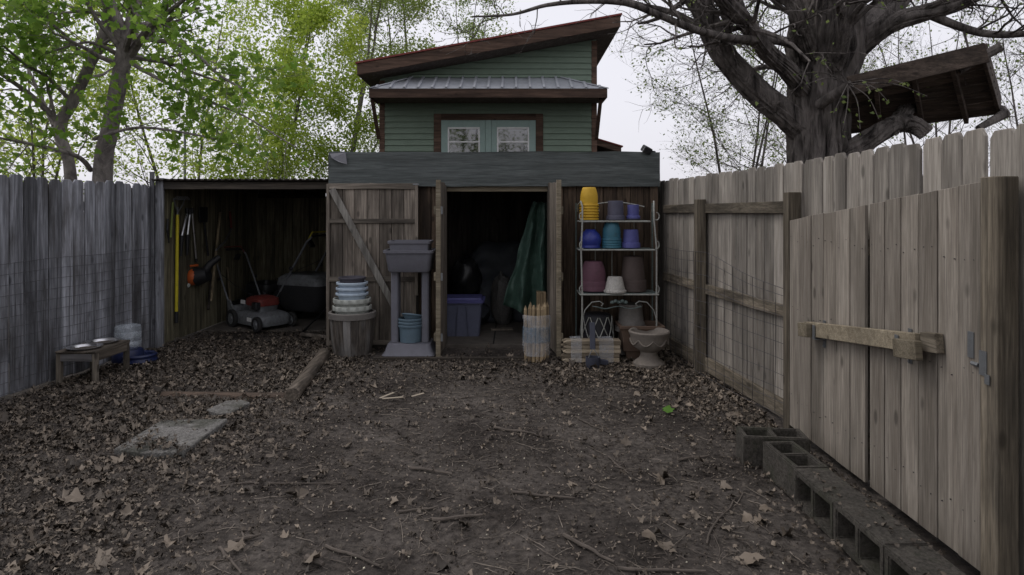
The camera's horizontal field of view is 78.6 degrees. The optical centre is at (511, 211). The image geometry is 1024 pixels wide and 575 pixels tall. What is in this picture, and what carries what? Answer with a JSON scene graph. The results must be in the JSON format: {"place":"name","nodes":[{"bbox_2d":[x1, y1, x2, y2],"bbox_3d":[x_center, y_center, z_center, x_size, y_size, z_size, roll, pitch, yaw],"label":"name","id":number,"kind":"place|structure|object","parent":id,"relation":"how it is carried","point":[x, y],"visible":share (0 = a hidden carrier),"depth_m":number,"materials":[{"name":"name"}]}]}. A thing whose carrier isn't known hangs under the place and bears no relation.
{"place":"outdoors","nodes":[
{"label":"outdoors","id":0,"kind":"place"},
{"bbox_2d":[355,13,622,151],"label":"green house","id":1,"kind":"structure","parent":0,"point":[543,91],"depth_m":12.96,"materials":[{"name":"wood"}]},
{"bbox_2d":[434,114,542,151],"bbox_3d":[-0.488,-1.035,12.964,2.265,1.970,0.068,0,0,0],"label":"window","id":2,"kind":"structure","parent":1,"relation":"in","point":[452,132],"depth_m":12.96,"materials":[{"name":"white paint"}]},
{"bbox_2d":[0,321,980,574],"bbox_3d":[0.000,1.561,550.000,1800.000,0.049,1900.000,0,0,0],"label":"ground","id":3,"kind":"structure","parent":0,"point":[262,564],"depth_m":3.49,"materials":[{"name":"soil"}]},
{"bbox_2d":[63,487,84,504],"bbox_3d":[-2.346,1.525,3.358,0.100,0.057,0.079,0,0,-21],"label":"fallen leaf","id":4,"kind":"object","parent":3,"relation":"on","point":[75,495],"visible":1,"depth_m":3.35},
{"bbox_2d":[0,174,150,396],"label":"board fence","id":5,"kind":"object","parent":3,"relation":"on","point":[42,218],"visible":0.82,"depth_m":5.89,"materials":[{"name":"wood"}]},
{"bbox_2d":[0,248,155,395],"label":"wire mesh","id":6,"kind":"object","parent":5,"relation":"attached to","point":[14,273],"visible":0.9,"depth_m":5.87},
{"bbox_2d":[0,0,164,182],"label":"birch tree","id":7,"kind":"object","parent":3,"relation":"on","point":[29,138],"visible":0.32,"depth_m":15.68,"materials":[{"name":"green plant"}]},
{"bbox_2d":[55,340,129,384],"bbox_3d":[-3.945,1.419,5.910,0.370,0.303,0.524,0,0,0],"label":"feeder stand","id":8,"kind":"object","parent":3,"relation":"on","point":[93,357],"visible":0.81,"depth_m":5.68,"materials":[{"name":"brown wood"}]},
{"bbox_2d":[66,343,103,350],"bbox_3d":[-3.945,1.270,5.780,0.290,0.055,0.290,0,0,0],"label":"steel bowl","id":9,"kind":"object","parent":8,"relation":"on","point":[71,347],"visible":0.73,"depth_m":5.79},
{"bbox_2d":[84,337,119,344],"bbox_3d":[-3.945,1.270,6.030,0.290,0.055,0.290,0,0,0],"label":"steel bowl","id":10,"kind":"object","parent":8,"relation":"on","point":[113,339],"visible":0.61,"depth_m":6.08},
{"bbox_2d":[86,547,117,572],"bbox_3d":[-1.796,1.540,2.764,0.125,0.058,0.137,0,0,0],"label":"fallen leaf","id":11,"kind":"object","parent":3,"relation":"on","point":[98,559],"visible":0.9,"depth_m":2.78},
{"bbox_2d":[111,346,157,364],"bbox_3d":[-3.904,1.360,6.463,0.484,0.380,0.328,0,0,17],"label":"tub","id":12,"kind":"object","parent":3,"relation":"on","point":[139,354],"visible":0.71,"depth_m":6.38,"materials":[{"name":"blue"}]},
{"bbox_2d":[8,0,302,187],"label":"birch tree","id":13,"kind":"object","parent":3,"relation":"on","point":[135,105],"visible":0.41,"depth_m":16.01,"materials":[{"name":"green plant"}]},
{"bbox_2d":[0,0,327,200],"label":"maple tree","id":14,"kind":"object","parent":3,"relation":"on","point":[127,38],"visible":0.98,"depth_m":8.50,"materials":[{"name":"green plant"}]},
{"bbox_2d":[114,419,226,459],"bbox_3d":[-2.318,1.550,4.260,0.485,0.060,0.620,-1,1,0],"label":"concrete slab","id":15,"kind":"object","parent":3,"relation":"on","point":[192,437],"depth_m":4.24,"materials":[{"name":"concrete"}]},
{"bbox_2d":[160,391,284,398],"bbox_3d":[-2.437,1.586,5.305,1.081,0.113,0.110,0,0,3],"label":"landscape timber","id":16,"kind":"object","parent":3,"relation":"on","point":[223,394],"visible":0.34,"depth_m":5.28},
{"bbox_2d":[207,400,249,417],"bbox_3d":[-2.231,1.555,4.918,0.228,0.050,0.344,0,0,9],"label":"concrete slab","id":17,"kind":"object","parent":3,"relation":"on","point":[229,406],"depth_m":4.88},
{"bbox_2d":[218,546,244,573],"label":"stick","id":18,"kind":"object","parent":3,"relation":"on","point":[221,549],"visible":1,"depth_m":2.77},
{"bbox_2d":[150,172,327,347],"bbox_3d":[-3.105,0.575,8.595,2.050,2.050,3.022,0,0,0],"label":"tool lean to","id":19,"kind":"object","parent":3,"relation":"on","point":[276,223],"visible":0.66,"depth_m":8.52,"materials":[{"name":"wood"}]},
{"bbox_2d":[166,202,173,242],"bbox_3d":[-4.020,0.133,7.357,0.024,0.484,0.148,0,0,0],"label":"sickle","id":20,"kind":"object","parent":19,"relation":"hanging from","point":[167,222],"visible":1,"depth_m":7.37,"materials":[{"name":"black metal"}]},
{"bbox_2d":[173,196,189,322],"bbox_3d":[-3.983,0.575,7.520,0.115,1.520,0.260,0,0,0],"label":"garden rake","id":21,"kind":"object","parent":19,"relation":"hanging from","point":[177,262],"visible":1,"depth_m":7.49,"materials":[{"name":"yellow plastic"}]},
{"bbox_2d":[180,208,188,255],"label":"garden shears","id":22,"kind":"object","parent":19,"relation":"hanging from","point":[182,233],"visible":1,"depth_m":7.62,"materials":[{"name":"metal"}]},
{"bbox_2d":[186,209,191,254],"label":"garden shears","id":23,"kind":"object","parent":19,"relation":"hanging from","point":[188,235],"visible":1,"depth_m":7.75,"materials":[{"name":"metal"}]},
{"bbox_2d":[187,255,220,286],"bbox_3d":[-3.951,0.758,7.949,0.435,0.398,0.266,0,0,0],"label":"leaf blower","id":24,"kind":"object","parent":19,"relation":"hanging from","point":[196,276],"visible":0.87,"depth_m":7.89,"materials":[{"name":"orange plastic"}]},
{"bbox_2d":[199,207,208,255],"bbox_3d":[-4.020,0.268,8.164,0.028,0.646,0.261,0,0,0],"label":"flat shovel","id":25,"kind":"object","parent":19,"relation":"hanging from","point":[203,214],"visible":1,"depth_m":8.18,"materials":[{"name":"black metal"}]},
{"bbox_2d":[210,212,220,300],"bbox_3d":[-3.985,0.598,8.417,0.034,1.175,0.444,0,0,-10],"label":"wooden pole","id":26,"kind":"object","parent":19,"relation":"on","point":[214,266],"visible":0.85,"depth_m":8.41,"materials":[{"name":"brown wood"}]},
{"bbox_2d":[217,246,296,332],"bbox_3d":[-3.542,1.022,8.522,1.322,1.047,0.570,0,0,38],"label":"lawn mower","id":27,"kind":"object","parent":19,"relation":"in","point":[256,313],"visible":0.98,"depth_m":8.26,"materials":[{"name":"grey metal"}]},
{"bbox_2d":[232,231,325,313],"bbox_3d":[-3.308,0.909,9.124,1.704,1.256,0.684,0,0,22],"label":"lawn mower","id":28,"kind":"object","parent":19,"relation":"in","point":[299,292],"visible":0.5,"depth_m":8.72,"materials":[{"name":"black plastic"}]},
{"bbox_2d":[300,309,325,337],"bbox_3d":[-2.557,1.459,8.086,0.332,0.201,1.200,0,0,-18],"label":"floor frame","id":29,"kind":"object","parent":19,"relation":"on","point":[303,333],"visible":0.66,"depth_m":7.70,"materials":[{"name":"brown wood"}]},
{"bbox_2d":[142,0,378,178],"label":"birch tree","id":30,"kind":"object","parent":3,"relation":"on","point":[311,17],"visible":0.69,"depth_m":14.22,"materials":[{"name":"green plant"}]},
{"bbox_2d":[188,481,340,487],"bbox_3d":[-1.409,1.553,3.567,0.865,0.020,0.032,0,0,-3],"label":"stick","id":31,"kind":"object","parent":3,"relation":"on","point":[262,483],"visible":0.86,"depth_m":3.57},
{"bbox_2d":[285,348,329,401],"bbox_3d":[-1.893,1.505,5.870,0.129,0.126,1.514,0,0,-7],"label":"landscape timber","id":32,"kind":"object","parent":3,"relation":"on","point":[299,384],"visible":0.98,"depth_m":5.57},
{"bbox_2d":[246,0,441,178],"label":"birch tree","id":33,"kind":"object","parent":3,"relation":"on","point":[413,6],"visible":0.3,"depth_m":17.55,"materials":[{"name":"green plant"}]},
{"bbox_2d":[328,309,375,356],"bbox_3d":[-1.750,1.322,6.860,0.512,0.456,0.512,0,0,0],"label":"barrel planter","id":34,"kind":"object","parent":3,"relation":"on","point":[352,335],"visible":0.9,"depth_m":6.66,"materials":[{"name":"brown wood"}]},
{"bbox_2d":[332,303,371,314],"bbox_3d":[-1.752,1.135,6.860,0.420,0.220,0.421,0,0,4],"label":"patterned pot","id":35,"kind":"object","parent":34,"relation":"on","point":[352,310],"visible":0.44,"depth_m":6.69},
{"bbox_2d":[333,296,370,307],"bbox_3d":[-1.752,1.057,6.860,0.408,0.220,0.409,0,0,-1],"label":"patterned pot","id":36,"kind":"object","parent":35,"relation":"on","point":[337,302],"visible":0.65,"depth_m":6.70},
{"bbox_2d":[336,291,368,299],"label":"flower pot","id":37,"kind":"object","parent":36,"relation":"on","point":[360,296],"visible":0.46,"depth_m":6.73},
{"bbox_2d":[336,286,367,293],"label":"flower pot","id":38,"kind":"object","parent":37,"relation":"on","point":[352,291],"visible":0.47,"depth_m":6.73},
{"bbox_2d":[336,280,367,288],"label":"flower pot","id":39,"kind":"object","parent":38,"relation":"on","point":[351,285],"visible":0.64,"depth_m":6.73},
{"bbox_2d":[338,275,365,282],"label":"flower pot","id":40,"kind":"object","parent":39,"relation":"on","point":[353,279],"visible":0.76,"depth_m":6.77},
{"bbox_2d":[324,544,380,566],"bbox_3d":[-0.708,1.549,2.839,0.335,0.026,0.064,0,0,30],"label":"stick","id":41,"kind":"object","parent":3,"relation":"on","point":[329,547],"visible":1,"depth_m":2.82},
{"bbox_2d":[308,0,444,151],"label":"birch tree","id":42,"kind":"object","parent":3,"relation":"on","point":[387,14],"visible":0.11,"depth_m":23.76,"materials":[{"name":"green plant"}]},
{"bbox_2d":[382,248,435,356],"bbox_3d":[-1.100,0.983,6.820,0.570,1.135,0.430,0,0,0],"label":"planter stand","id":43,"kind":"object","parent":3,"relation":"on","point":[400,261],"visible":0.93,"depth_m":6.66,"materials":[{"name":"stone"}]},
{"bbox_2d":[398,324,421,342],"bbox_3d":[-1.100,1.318,6.800,0.274,0.190,0.273,0,0,24],"label":"flower pot","id":44,"kind":"object","parent":43,"relation":"on","point":[410,334],"visible":0.84,"depth_m":6.70,"materials":[{"name":"blue plastic"}]},
{"bbox_2d":[387,240,433,249],"bbox_3d":[-1.100,0.402,6.820,0.460,0.167,0.314,0,0,0],"label":"planter box","id":45,"kind":"object","parent":43,"relation":"on","point":[410,244],"visible":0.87,"depth_m":6.68,"materials":[{"name":"plastic"}]},
{"bbox_2d":[0,354,825,574],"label":"twigs","id":46,"kind":"object","parent":3,"relation":"on","point":[447,471],"visible":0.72,"depth_m":3.72,"materials":[{"name":"wood"}]},
{"bbox_2d":[409,464,451,474],"bbox_3d":[-0.480,1.548,3.759,0.287,0.029,0.061,0,0,20],"label":"stick","id":47,"kind":"object","parent":3,"relation":"on","point":[426,469],"visible":1,"depth_m":3.74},
{"bbox_2d":[0,331,868,574],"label":"ground debris","id":48,"kind":"object","parent":3,"relation":"on","point":[379,562],"visible":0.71,"depth_m":3.81,"materials":[{"name":"brown plant"}]},
{"bbox_2d":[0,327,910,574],"bbox_3d":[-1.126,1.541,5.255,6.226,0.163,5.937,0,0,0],"label":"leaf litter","id":49,"kind":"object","parent":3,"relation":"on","point":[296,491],"visible":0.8,"depth_m":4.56,"materials":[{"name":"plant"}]},
{"bbox_2d":[432,509,483,521],"bbox_3d":[-0.278,1.546,3.188,0.263,0.023,0.065,0,0,-15],"label":"stick","id":50,"kind":"object","parent":3,"relation":"on","point":[437,519],"visible":0.98,"depth_m":3.16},
{"bbox_2d":[422,0,527,42],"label":"birch tree","id":51,"kind":"object","parent":3,"relation":"on","point":[470,25],"visible":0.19,"depth_m":26.95,"materials":[{"name":"green plant"}]},
{"bbox_2d":[326,151,659,361],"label":"garden shed","id":52,"kind":"structure","parent":3,"relation":"on","point":[455,206],"depth_m":7.09,"materials":[{"name":"grey wood"}]},
{"bbox_2d":[326,183,418,345],"bbox_3d":[-1.575,0.589,7.079,1.049,1.862,0.073,0,0,0],"label":"door","id":53,"kind":"structure","parent":52,"relation":"in","point":[361,218],"depth_m":7.09,"materials":[{"name":"brown wood"}]},
{"bbox_2d":[434,180,446,356],"bbox_3d":[-0.778,0.600,6.855,0.096,1.860,0.555,0,0,0],"label":"door","id":54,"kind":"structure","parent":52,"relation":"in","point":[440,276],"depth_m":6.60,"materials":[{"name":"brown wood"}]},
{"bbox_2d":[447,294,485,335],"bbox_3d":[-0.600,1.284,7.750,0.530,0.469,0.430,0,0,0],"label":"storage tub","id":55,"kind":"object","parent":52,"relation":"on","point":[464,314],"visible":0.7,"depth_m":7.58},
{"bbox_2d":[449,254,482,293],"bbox_3d":[-0.618,0.860,8.348,0.412,0.579,0.387,0,0,-35],"label":"plastic bag","id":56,"kind":"object","parent":55,"relation":"on","point":[465,274],"visible":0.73,"depth_m":8.22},
{"bbox_2d":[451,241,527,322],"bbox_3d":[-0.175,0.980,8.735,1.350,1.118,0.465,0,0,0],"label":"covered pile","id":57,"kind":"object","parent":52,"relation":"on","point":[492,259],"visible":0.23,"depth_m":8.78,"materials":[{"name":"fabric"}]},
{"bbox_2d":[491,271,512,324],"bbox_3d":[-0.125,1.163,8.448,0.327,0.715,0.281,0,0,0],"label":"speckled sack","id":58,"kind":"object","parent":52,"relation":"on","point":[501,313],"visible":0.85,"depth_m":8.35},
{"bbox_2d":[503,201,546,314],"bbox_3d":[0.174,0.613,7.553,0.574,1.475,0.251,0,0,0],"label":"hanging tarp","id":59,"kind":"object","parent":52,"relation":"hanging from","point":[528,280],"visible":0.81,"depth_m":7.55,"materials":[{"name":"fabric"}]},
{"bbox_2d":[536,291,545,306],"bbox_3d":[0.345,1.235,7.400,0.110,0.570,0.200,0,0,0],"label":"shed carton","id":60,"kind":"object","parent":52,"relation":"on","point":[540,297],"visible":0.42,"depth_m":7.30,"materials":[{"name":"brown cardboard"}]},
{"bbox_2d":[547,180,562,356],"bbox_3d":[0.465,0.600,6.848,0.076,1.860,0.573,0,0,-8],"label":"door","id":61,"kind":"structure","parent":52,"relation":"in","point":[554,208],"depth_m":6.74,"materials":[{"name":"brown wood"}]},
{"bbox_2d":[615,320,664,359],"bbox_3d":[1.348,1.367,6.620,0.464,0.365,0.348,0,0,0],"label":"square planter","id":62,"kind":"object","parent":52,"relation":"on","point":[628,348],"visible":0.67,"depth_m":6.47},
{"bbox_2d":[614,302,645,331],"bbox_3d":[1.281,1.139,6.740,0.350,0.287,0.350,0,0,0],"label":"stone pot","id":63,"kind":"object","parent":62,"relation":"on","point":[630,317],"visible":0.66,"depth_m":6.63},
{"bbox_2d":[524,302,548,362],"bbox_3d":[0.256,1.245,6.491,0.300,0.611,0.220,0,0,0],"label":"stake bundle","id":64,"kind":"object","parent":3,"relation":"on","point":[538,331],"visible":0.95,"depth_m":6.43,"materials":[{"name":"brown wood"}]},
{"bbox_2d":[512,489,574,498],"bbox_3d":[0.174,1.550,3.435,0.350,0.020,0.058,0,0,15],"label":"stick","id":65,"kind":"object","parent":3,"relation":"on","point":[533,494],"visible":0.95,"depth_m":3.42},
{"bbox_2d":[562,533,614,562],"bbox_3d":[0.363,1.550,2.893,0.061,0.025,0.319,0,0,-41],"label":"stick","id":66,"kind":"object","parent":3,"relation":"on","point":[577,542],"visible":1,"depth_m":2.89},
{"bbox_2d":[561,338,620,361],"bbox_3d":[0.808,1.429,6.473,0.613,0.242,0.175,0,0,0],"label":"picket bundle","id":67,"kind":"object","parent":3,"relation":"on","point":[579,350],"visible":0.91,"depth_m":6.40,"materials":[{"name":"brown wood"}]},
{"bbox_2d":[586,322,608,367],"bbox_3d":[0.842,1.339,6.250,0.204,0.422,0.202,0,0,29],"label":"waste scoop","id":68,"kind":"object","parent":3,"relation":"on","point":[591,360],"visible":0.86,"depth_m":6.27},
{"bbox_2d":[575,201,659,337],"bbox_3d":[1.121,0.718,6.689,0.854,1.664,0.361,0,0,0],"label":"bakers rack","id":69,"kind":"object","parent":3,"relation":"on","point":[581,293],"visible":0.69,"depth_m":6.57,"materials":[{"name":"paint"}]},
{"bbox_2d":[579,214,598,219],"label":"flower pot","id":70,"kind":"object","parent":69,"relation":"on","point":[590,218],"visible":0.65,"depth_m":6.63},
{"bbox_2d":[580,209,598,216],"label":"flower pot","id":71,"kind":"object","parent":70,"relation":"on","point":[589,215],"visible":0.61,"depth_m":6.63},
{"bbox_2d":[579,206,598,213],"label":"flower pot","id":72,"kind":"object","parent":71,"relation":"on","point":[589,212],"visible":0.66,"depth_m":6.63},
{"bbox_2d":[579,202,598,211],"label":"flower pot","id":73,"kind":"object","parent":72,"relation":"on","point":[589,210],"visible":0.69,"depth_m":6.63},
{"bbox_2d":[579,200,598,208],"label":"flower pot","id":74,"kind":"object","parent":73,"relation":"on","point":[590,201],"visible":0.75,"depth_m":6.63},
{"bbox_2d":[579,187,598,205],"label":"flower pot","id":75,"kind":"object","parent":74,"relation":"on","point":[588,193],"visible":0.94,"depth_m":6.65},
{"bbox_2d":[580,229,600,247],"bbox_3d":[0.841,0.292,6.700,0.227,0.200,0.226,0,0,22],"label":"flower pot","id":76,"kind":"object","parent":69,"relation":"on","point":[591,238],"visible":0.89,"depth_m":6.61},
{"bbox_2d":[602,245,620,247],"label":"flower pot","id":77,"kind":"object","parent":69,"relation":"on","point":[611,246],"visible":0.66,"depth_m":6.61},
{"bbox_2d":[602,237,620,245],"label":"flower pot","id":78,"kind":"object","parent":77,"relation":"on","point":[611,244],"visible":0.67,"depth_m":6.61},
{"bbox_2d":[602,235,621,242],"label":"flower pot","id":79,"kind":"object","parent":78,"relation":"on","point":[612,236],"visible":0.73,"depth_m":6.61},
{"bbox_2d":[602,222,621,240],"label":"flower pot","id":80,"kind":"object","parent":79,"relation":"on","point":[611,228],"visible":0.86,"depth_m":6.62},
{"bbox_2d":[606,201,624,219],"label":"flower pot","id":81,"kind":"object","parent":69,"relation":"on","point":[615,210],"visible":1,"depth_m":6.64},
{"bbox_2d":[604,276,626,293],"bbox_3d":[1.086,0.772,6.601,0.240,0.165,0.240,0,0,-16],"label":"flower pot","id":82,"kind":"object","parent":69,"relation":"on","point":[614,284],"visible":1,"depth_m":6.52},
{"bbox_2d":[622,229,639,247],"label":"flower pot","id":83,"kind":"object","parent":69,"relation":"on","point":[630,238],"visible":1,"depth_m":6.63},
{"bbox_2d":[625,288,646,292],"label":"flower pot","id":84,"kind":"object","parent":69,"relation":"on","point":[636,291],"visible":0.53,"depth_m":6.59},
{"bbox_2d":[624,286,646,289],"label":"flower pot","id":85,"kind":"object","parent":84,"relation":"on","point":[637,288],"visible":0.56,"depth_m":6.60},
{"bbox_2d":[624,283,645,286],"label":"flower pot","id":86,"kind":"object","parent":85,"relation":"on","point":[634,285],"visible":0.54,"depth_m":6.59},
{"bbox_2d":[621,255,645,283],"bbox_3d":[1.301,0.626,6.720,0.278,0.290,0.280,0,0,10],"label":"flower pot","id":87,"kind":"object","parent":86,"relation":"on","point":[633,271],"visible":0.92,"depth_m":6.62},
{"bbox_2d":[628,327,669,369],"bbox_3d":[1.380,1.377,6.300,0.410,0.365,0.410,0,0,0],"label":"stone urn","id":88,"kind":"object","parent":3,"relation":"on","point":[649,344],"visible":0.99,"depth_m":6.18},
{"bbox_2d":[617,561,705,571],"bbox_3d":[0.645,1.549,2.724,0.378,0.020,0.064,0,0,3],"label":"stick","id":89,"kind":"object","parent":3,"relation":"on","point":[623,568],"visible":0.96,"depth_m":2.70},
{"bbox_2d":[414,0,1023,163],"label":"old maple tree","id":90,"kind":"object","parent":3,"relation":"on","point":[828,46],"visible":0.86,"depth_m":6.24,"materials":[{"name":"brown plant"}]},
{"bbox_2d":[846,42,1010,133],"bbox_3d":[4.222,-1.181,6.325,1.746,0.743,1.090,0,0,16],"label":"platform","id":91,"kind":"object","parent":90,"relation":"hanging from","point":[938,79],"visible":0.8,"depth_m":6.18,"materials":[{"name":"brown wood"}]},
{"bbox_2d":[733,552,765,564],"bbox_3d":[1.060,1.546,2.780,0.139,0.061,0.124,0,0,0],"label":"fallen leaf","id":92,"kind":"object","parent":3,"relation":"on","point":[747,557],"visible":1,"depth_m":2.80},
{"bbox_2d":[609,0,894,177],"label":"ash tree","id":93,"kind":"object","parent":3,"relation":"on","point":[756,138],"visible":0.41,"depth_m":16.53,"materials":[{"name":"brown plant"}]},
{"bbox_2d":[736,426,809,467],"bbox_3d":[1.615,1.467,3.885,0.390,0.190,0.190,0,0,6],"label":"cinder block","id":94,"kind":"object","parent":3,"relation":"on","point":[749,443],"depth_m":3.81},
{"bbox_2d":[763,441,828,500],"bbox_3d":[1.600,1.467,3.545,0.190,0.190,0.390,0,0,-3],"label":"cinder block","id":95,"kind":"object","parent":3,"relation":"on","point":[782,460],"depth_m":3.53,"materials":[{"name":"concrete"}]},
{"bbox_2d":[683,7,948,176],"bbox_3d":[9.800,-3.671,19.935,8.017,10.661,9.198,0,0,-31],"label":"ash tree","id":96,"kind":"object","parent":3,"relation":"on","point":[771,123],"visible":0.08,"depth_m":20.18,"materials":[{"name":"green plant"}]},
{"bbox_2d":[794,468,869,540],"bbox_3d":[1.605,1.467,3.155,0.190,0.190,0.390,0,0,-2],"label":"cinder block","id":97,"kind":"object","parent":3,"relation":"on","point":[814,499],"depth_m":3.14,"materials":[{"name":"concrete"}]},
{"bbox_2d":[731,452,946,574],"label":"block debris","id":98,"kind":"object","parent":3,"relation":"on","point":[832,542],"visible":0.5,"depth_m":3.04,"materials":[{"name":"brown plant"}]},
{"bbox_2d":[658,123,1023,574],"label":"board fence","id":99,"kind":"object","parent":3,"relation":"on","point":[739,220],"visible":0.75,"depth_m":4.92,"materials":[{"name":"wood"}]},
{"bbox_2d":[665,247,782,415],"bbox_3d":[1.812,0.959,5.722,0.072,1.162,2.372,0,0,-7],"label":"wire mesh","id":100,"kind":"object","parent":99,"relation":"attached to","point":[726,322],"visible":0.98,"depth_m":5.44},
{"bbox_2d":[790,205,869,482],"bbox_3d":[1.979,0.733,3.925,0.066,1.535,0.933,0,0,0],"label":"gate leaf","id":101,"kind":"object","parent":99,"relation":"attached to","point":[829,252],"visible":0.82,"depth_m":3.81,"materials":[{"name":"wood"}]},
{"bbox_2d":[833,501,927,574],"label":"cinder block","id":102,"kind":"object","parent":3,"relation":"on","point":[864,546],"depth_m":2.75,"materials":[{"name":"concrete"}]},
{"bbox_2d":[885,546,965,574],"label":"cinder block","id":103,"kind":"object","parent":3,"relation":"on","point":[902,560],"depth_m":2.48,"materials":[{"name":"concrete"}]},
{"bbox_2d":[860,0,1023,170],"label":"ash tree","id":104,"kind":"object","parent":3,"relation":"on","point":[949,123],"visible":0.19,"depth_m":17.35,"materials":[{"name":"brown plant"}]},
{"bbox_2d":[933,0,1023,163],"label":"ash tree","id":105,"kind":"object","parent":3,"relation":"on","point":[1011,92],"visible":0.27,"depth_m":14.91,"materials":[{"name":"green plant"}]},
{"bbox_2d":[979,176,1018,574],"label":"gate post","id":106,"kind":"object","parent":3,"relation":"on","point":[999,362],"visible":1,"depth_m":2.48,"materials":[{"name":"wood"}]},
{"bbox_2d":[870,182,980,571],"bbox_3d":[1.979,0.689,3.005,0.066,1.622,0.803,0,0,0],"label":"gate leaf","id":107,"kind":"object","parent":106,"relation":"attached to","point":[925,413],"visible":0.82,"depth_m":2.91,"materials":[{"name":"wood"}]},
{"bbox_2d":[797,321,944,360],"bbox_3d":[1.897,0.679,3.435,0.101,0.254,1.240,0,0,0],"label":"gate bar","id":108,"kind":"object","parent":107,"relation":"attached to","point":[910,345],"visible":1,"depth_m":3.17,"materials":[{"name":"wood"}]},
{"bbox_2d":[967,331,978,366],"bbox_3d":[1.940,0.580,2.635,0.018,0.139,0.070,0,0,0],"label":"gate hasp","id":109,"kind":"object","parent":107,"relation":"attached to","point":[970,344],"visible":0.93,"depth_m":2.65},
{"bbox_2d":[0,0,1023,187],"label":"sky","id":110,"kind":"structure","parent":0,"point":[620,124],"materials":[{"name":"white"}]},
{"bbox_2d":[580,311,613,337],"bbox_3d":[0.914,1.300,6.740,0.391,0.400,0.377,0,0,0],"label":"lattice basket","id":111,"kind":"object","parent":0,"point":[603,321],"visible":0.5,"depth_m":6.62,"materials":[{"name":"paint"}]},
{"bbox_3d":[1.301,0.087,6.720,0.159,0.015,0.160,0,0,-26],"label":"saucer","id":112,"kind":"object","parent":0,"visible":0},
{"bbox_2d":[626,205,639,218],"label":"flower pot","id":113,"kind":"object","parent":112,"relation":"on","point":[632,211],"visible":1,"depth_m":6.67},
{"bbox_3d":[0.871,0.846,6.700,0.276,0.020,0.274,0,0,-33],"label":"saucer","id":114,"kind":"object","parent":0,"visible":0},
{"bbox_2d":[580,279,605,291],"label":"flower pot","id":115,"kind":"object","parent":114,"relation":"on","point":[593,289],"visible":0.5,"depth_m":6.58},
{"bbox_2d":[580,260,606,286],"bbox_3d":[0.871,0.667,6.700,0.282,0.270,0.284,0,0,-7],"label":"flower pot","id":116,"kind":"object","parent":115,"relation":"in","point":[593,269],"visible":0.87,"depth_m":6.59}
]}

